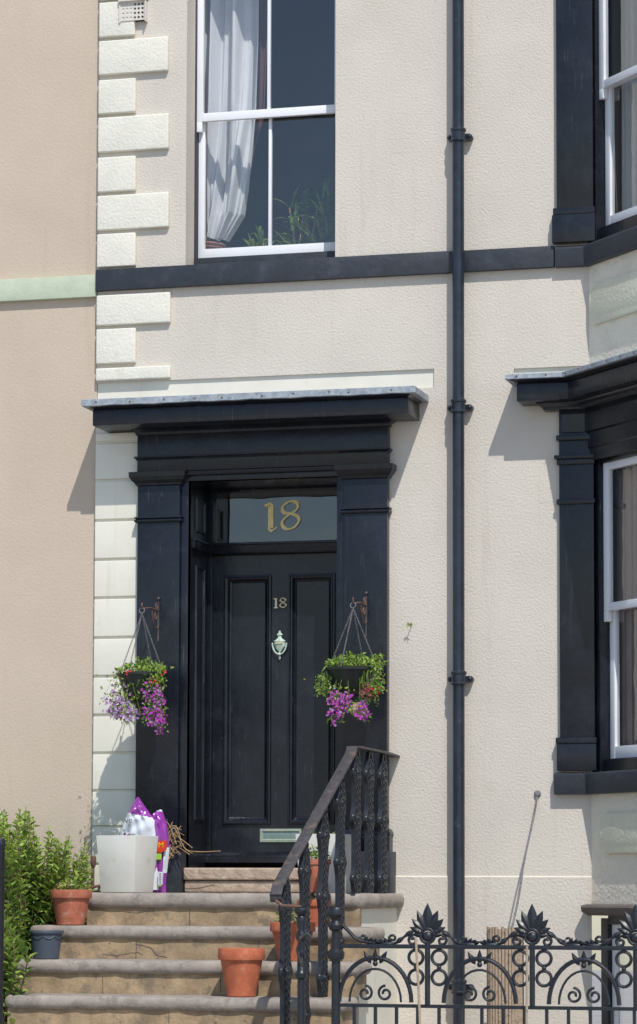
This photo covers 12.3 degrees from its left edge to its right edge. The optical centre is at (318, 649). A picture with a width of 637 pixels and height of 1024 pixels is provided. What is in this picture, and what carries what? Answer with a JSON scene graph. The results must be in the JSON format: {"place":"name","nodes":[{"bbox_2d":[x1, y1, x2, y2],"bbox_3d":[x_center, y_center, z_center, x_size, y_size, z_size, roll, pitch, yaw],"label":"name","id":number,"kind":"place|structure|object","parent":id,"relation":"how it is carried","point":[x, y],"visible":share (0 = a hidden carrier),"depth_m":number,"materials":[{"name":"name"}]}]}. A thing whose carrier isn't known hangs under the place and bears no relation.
{"place":"outdoors","nodes":[
{"label":"outdoors","id":0,"kind":"place"},
{"bbox_2d":[166,821,215,860],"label":"dry stems","id":1,"kind":"object","parent":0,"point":[174,837],"visible":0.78,"depth_m":20.54,"materials":[{"name":"brown plant"}]},
{"bbox_2d":[592,915,632,969],"label":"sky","id":2,"kind":"structure","parent":0,"point":[596,920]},
{"bbox_2d":[592,970,636,1023],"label":"pavement","id":3,"kind":"structure","parent":0,"point":[626,994],"depth_m":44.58,"materials":[{"name":"grey concrete"}]},
{"bbox_2d":[0,838,5,1023],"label":"railing post","id":4,"kind":"object","parent":3,"relation":"on","point":[2,862],"visible":1,"depth_m":17.98,"materials":[{"name":"black metal"}]},
{"bbox_2d":[0,0,99,884],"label":"neighbouring house","id":5,"kind":"structure","parent":3,"relation":"on","point":[49,82],"depth_m":21.29,"materials":[{"name":"beige paint"}]},
{"bbox_2d":[5,868,403,1023],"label":"entrance steps","id":6,"kind":"structure","parent":3,"relation":"on","point":[133,949],"depth_m":19.03,"materials":[{"name":"grey stone"}]},
{"bbox_2d":[29,930,63,958],"bbox_3d":[-1.763,1.909,19.173,0.229,0.182,0.229,-1,-5,15],"label":"plastic pot","id":7,"kind":"object","parent":6,"relation":"on","point":[45,944],"visible":0.98,"depth_m":19.09,"materials":[{"name":"blue plastic"}]},
{"bbox_2d":[50,879,91,924],"bbox_3d":[-1.634,1.662,19.543,0.277,0.306,0.277,-1,-5,15],"label":"terracotta pot","id":8,"kind":"object","parent":6,"relation":"on","point":[70,904],"visible":1,"depth_m":19.45,"materials":[{"name":"ceramic"}]},
{"bbox_2d":[96,833,157,891],"bbox_3d":[-1.294,1.440,20.025,0.307,0.400,0.309,-2,-5,26],"label":"square planter","id":9,"kind":"object","parent":6,"relation":"on","point":[127,863],"visible":1,"depth_m":19.91,"materials":[{"name":"plastic"}]},
{"bbox_2d":[120,797,169,892],"bbox_3d":[-1.199,1.342,20.360,0.356,0.657,0.143,0,-5,4],"label":"compost bag","id":10,"kind":"object","parent":6,"relation":"on","point":[140,819],"visible":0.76,"depth_m":20.32,"materials":[{"name":"purple plastic"}]},
{"bbox_2d":[218,948,264,996],"bbox_3d":[-0.481,2.013,18.488,0.294,0.299,0.295,-1,-5,15],"label":"terracotta pot","id":11,"kind":"object","parent":6,"relation":"on","point":[241,968],"visible":1,"depth_m":18.39,"materials":[{"name":"ceramic"}]},
{"bbox_2d":[270,908,314,960],"bbox_3d":[-0.164,1.804,18.794,0.290,0.339,0.290,-1,-5,15],"label":"terracotta pot","id":12,"kind":"object","parent":6,"relation":"on","point":[275,928],"visible":0.34,"depth_m":18.70,"materials":[{"name":"ceramic"}]},
{"bbox_2d":[297,891,330,926],"bbox_3d":[-0.029,1.670,19.121,0.219,0.232,0.219,-1,-5,15],"label":"terracotta pot","id":13,"kind":"object","parent":6,"relation":"on","point":[313,910],"visible":0.23,"depth_m":19.03,"materials":[{"name":"ceramic"}]},
{"bbox_2d":[309,843,330,892],"bbox_3d":[-0.007,1.442,19.570,0.179,0.331,0.175,-1,-5,15],"label":"terracotta pot","id":14,"kind":"object","parent":6,"relation":"on","point":[314,877],"visible":0.37,"depth_m":19.50,"materials":[{"name":"ceramic"}]},
{"bbox_2d":[296,831,350,892],"bbox_3d":[0.049,1.429,20.029,0.307,0.431,0.309,-2,-5,26],"label":"square planter","id":15,"kind":"object","parent":6,"relation":"on","point":[331,876],"visible":0.29,"depth_m":19.91,"materials":[{"name":"plastic"}]},
{"bbox_2d":[269,746,399,1023],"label":"handrail","id":16,"kind":"object","parent":6,"relation":"on","point":[280,894],"visible":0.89,"depth_m":18.78,"materials":[{"name":"metal"}]},
{"bbox_2d":[294,907,312,1023],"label":"newel post","id":17,"kind":"object","parent":3,"relation":"on","point":[301,973],"visible":1,"depth_m":17.23,"materials":[{"name":"black metal"}]},
{"bbox_2d":[81,0,636,1023],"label":"terraced house","id":18,"kind":"structure","parent":3,"relation":"on","point":[273,466],"depth_m":20.64,"materials":[{"name":"white paint"}]},
{"bbox_2d":[21,856,99,903],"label":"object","id":19,"kind":"object","parent":18,"relation":"attached to","point":[93,863],"visible":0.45,"depth_m":20.78,"materials":[{"name":"stone"}]},
{"bbox_2d":[118,0,147,22],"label":"air brick","id":20,"kind":"object","parent":18,"relation":"attached to","point":[140,10],"visible":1,"depth_m":21.31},
{"bbox_2d":[141,597,159,640],"bbox_3d":[-1.175,-0.231,20.684,0.028,0.314,0.390,-1,-5,15],"label":"basket bracket","id":21,"kind":"object","parent":18,"relation":"attached to","point":[157,609],"visible":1,"depth_m":20.85,"materials":[{"name":"metal"}]},
{"bbox_2d":[96,608,173,734],"bbox_3d":[-1.243,0.152,20.481,0.590,0.894,0.398,-1,-5,15],"label":"hanging basket","id":22,"kind":"object","parent":21,"relation":"hanging from","point":[141,689],"visible":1,"depth_m":20.34,"materials":[{"name":"green plastic"}]},
{"bbox_2d":[206,241,226,248],"bbox_3d":[-0.835,-2.877,21.649,0.330,0.155,0.330,-1,-5,15],"label":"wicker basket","id":23,"kind":"object","parent":18,"relation":"on","point":[212,245],"visible":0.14,"depth_m":21.52,"materials":[{"name":"brown wicker"}]},
{"bbox_2d":[204,0,258,241],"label":"curtain","id":24,"kind":"object","parent":18,"relation":"hanging from","point":[231,44],"visible":0.81,"depth_m":21.61,"materials":[{"name":"white fabric"}]},
{"bbox_2d":[251,0,267,166],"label":"curtain","id":25,"kind":"object","parent":18,"relation":"hanging from","point":[262,53],"visible":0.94,"depth_m":21.65,"materials":[{"name":"white fabric"}]},
{"bbox_2d":[242,224,277,246],"bbox_3d":[-0.425,-2.939,21.608,0.413,0.366,0.344,-4,-6,39],"label":"house plant","id":26,"kind":"object","parent":18,"relation":"in","point":[261,236],"visible":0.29,"depth_m":21.54,"materials":[{"name":"green plant"}]},
{"bbox_2d":[194,0,335,264],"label":"window frame","id":27,"kind":"structure","parent":18,"relation":"in","point":[202,255],"depth_m":21.30,"materials":[{"name":"white paint"}]},
{"bbox_2d":[205,553,336,862],"bbox_3d":[-0.284,0.413,21.115,1.057,2.203,0.100,-1,-5,15],"label":"door","id":28,"kind":"structure","parent":18,"relation":"in","point":[275,615],"depth_m":21.14,"materials":[{"name":"black paint"}]},
{"bbox_2d":[273,184,324,244],"bbox_3d":[-0.156,-3.072,21.533,0.509,0.620,0.386,-1,-5,15],"label":"house plant","id":29,"kind":"object","parent":18,"relation":"in","point":[293,223],"visible":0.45,"depth_m":21.51,"materials":[{"name":"green plant"}]},
{"bbox_2d":[272,169,334,244],"bbox_3d":[-0.069,-3.142,21.525,0.613,0.758,0.630,-1,-5,15],"label":"house plant","id":30,"kind":"object","parent":18,"relation":"in","point":[308,196],"visible":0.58,"depth_m":21.46,"materials":[{"name":"green plant"}]},
{"bbox_2d":[289,174,334,243],"bbox_3d":[0.029,-3.118,21.460,0.531,0.701,0.555,-2,-5,29],"label":"house plant","id":31,"kind":"object","parent":18,"relation":"on","point":[328,212],"visible":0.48,"depth_m":21.43,"materials":[{"name":"green plant"}]},
{"bbox_2d":[352,591,367,636],"bbox_3d":[0.283,-0.262,20.296,0.028,0.314,0.390,-1,-5,15],"label":"basket bracket","id":32,"kind":"object","parent":18,"relation":"attached to","point":[364,603],"visible":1,"depth_m":20.45,"materials":[{"name":"metal"}]},
{"bbox_2d":[304,602,388,726],"bbox_3d":[0.209,0.102,20.093,0.595,0.856,0.402,-1,-5,15],"label":"hanging basket","id":33,"kind":"object","parent":32,"relation":"hanging from","point":[352,678],"visible":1,"depth_m":19.95,"materials":[{"name":"green plastic"}]},
{"bbox_2d":[447,0,473,1023],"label":"downpipe","id":34,"kind":"object","parent":18,"relation":"attached to","point":[458,408],"visible":0.95,"depth_m":20.32,"materials":[{"name":"black metal"}]},
{"bbox_2d":[511,790,540,927],"bbox_3d":[1.377,1.411,19.866,0.047,0.952,0.539,-2,-5,25],"label":"stay rod","id":35,"kind":"object","parent":18,"relation":"attached to","point":[537,793],"visible":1,"depth_m":19.87,"materials":[{"name":"grey metal"}]},
{"bbox_2d":[592,451,636,771],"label":"bay window frame","id":36,"kind":"structure","parent":18,"relation":"in","point":[611,756],"depth_m":20.06,"materials":[{"name":"white paint"}]},
{"bbox_2d":[593,0,636,239],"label":"bay window frame","id":37,"kind":"structure","parent":18,"relation":"in","point":[608,223],"depth_m":20.36,"materials":[{"name":"white paint"}]},
{"bbox_2d":[601,916,636,1023],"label":"basement window frame","id":38,"kind":"structure","parent":18,"relation":"in","point":[609,925],"depth_m":19.88,"materials":[{"name":"white paint"}]},
{"bbox_2d":[618,464,636,745],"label":"window shutter","id":39,"kind":"object","parent":18,"relation":"attached to","point":[627,482],"depth_m":20.04,"materials":[{"name":"white wood"}]},
{"bbox_2d":[621,0,636,210],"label":"curtain","id":40,"kind":"object","parent":18,"relation":"hanging from","point":[629,90],"visible":0.84,"depth_m":20.34,"materials":[{"name":"white fabric"}]},
{"bbox_2d":[487,926,523,1023],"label":"screen","id":41,"kind":"object","parent":3,"relation":"on","point":[503,957],"visible":0.75,"depth_m":19.38,"materials":[{"name":"brown wood"}]},
{"bbox_3d":[1.161,2.894,16.750,2.500,0.219,0.240,-1,-5,15],"label":"kerb wall","id":42,"kind":"object","parent":3,"relation":"on","visible":0},
{"bbox_2d":[327,903,636,1023],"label":"front railing","id":43,"kind":"object","parent":42,"relation":"on","point":[427,921],"visible":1,"depth_m":16.89,"materials":[{"name":"black metal"}]},
{"bbox_2d":[414,937,420,1023],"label":"garden cane","id":44,"kind":"object","parent":43,"relation":"attached to","point":[418,983],"visible":1,"depth_m":16.90,"materials":[{"name":"brown wood"}]},
{"bbox_2d":[525,946,527,1023],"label":"garden cane","id":45,"kind":"object","parent":43,"relation":"attached to","point":[526,1015],"visible":1,"depth_m":16.73,"materials":[{"name":"brown wood"}]},
{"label":"planting bed","id":46,"kind":"structure","parent":0,"visible":0},
{"bbox_2d":[0,806,95,1023],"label":"shrub","id":47,"kind":"object","parent":46,"relation":"on","point":[21,919],"visible":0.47,"depth_m":19.71,"materials":[{"name":"green plant"}]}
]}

